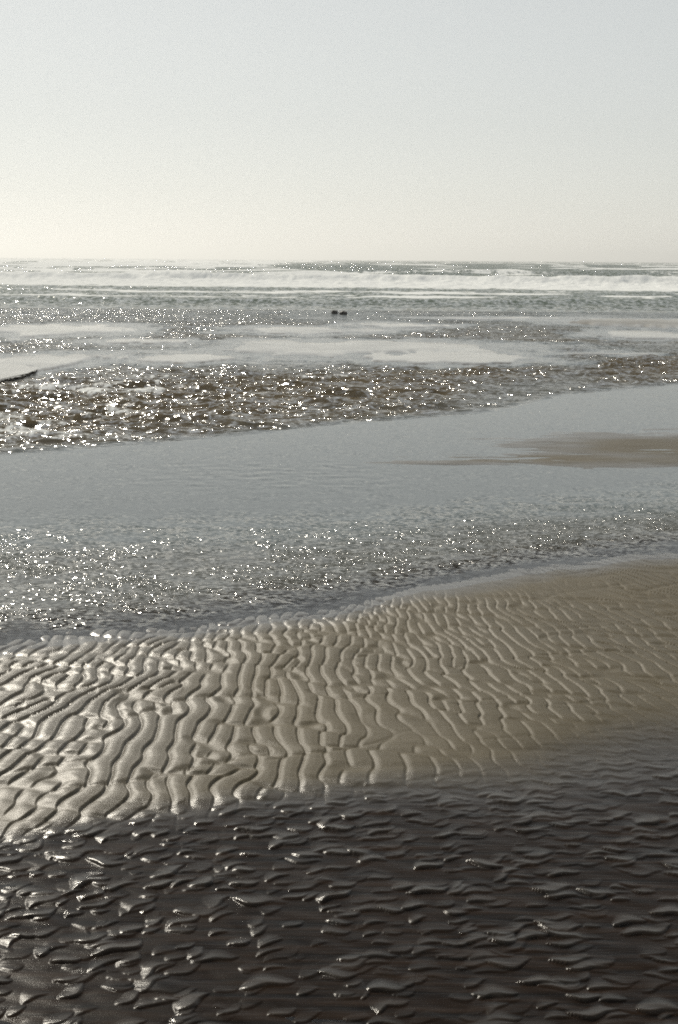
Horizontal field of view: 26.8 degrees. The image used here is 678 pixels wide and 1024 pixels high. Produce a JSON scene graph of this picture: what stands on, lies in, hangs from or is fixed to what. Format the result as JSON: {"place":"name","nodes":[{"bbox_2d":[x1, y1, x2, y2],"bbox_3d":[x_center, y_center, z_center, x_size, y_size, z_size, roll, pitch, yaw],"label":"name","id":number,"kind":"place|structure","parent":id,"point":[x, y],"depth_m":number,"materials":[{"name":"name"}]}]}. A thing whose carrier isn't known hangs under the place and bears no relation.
{"place":"outdoors","nodes":[
{"label":"outdoors","id":0,"kind":"place"},
{"bbox_2d":[0,363,37,382],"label":"sandbank","id":1,"kind":"structure","parent":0,"point":[10,372],"depth_m":19.83,"materials":[{"name":"beige sand"}]},
{"bbox_2d":[0,317,677,1023],"bbox_3d":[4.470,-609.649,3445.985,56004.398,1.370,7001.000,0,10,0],"label":"sand","id":2,"kind":"structure","parent":0,"point":[436,799],"depth_m":4.34,"materials":[{"name":"sand"}]},
{"bbox_2d":[0,308,677,629],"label":"tidal water","id":3,"kind":"structure","parent":0,"point":[131,479],"depth_m":11.98,"materials":[{"name":"grey liquid"}]},
{"bbox_2d":[0,257,677,312],"bbox_3d":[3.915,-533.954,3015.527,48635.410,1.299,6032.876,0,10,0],"label":"sea","id":4,"kind":"structure","parent":0,"point":[377,285],"depth_m":88.58,"materials":[{"name":"liquid"}]},
{"bbox_2d":[0,0,677,261],"label":"sky","id":5,"kind":"structure","parent":0,"point":[422,130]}
]}

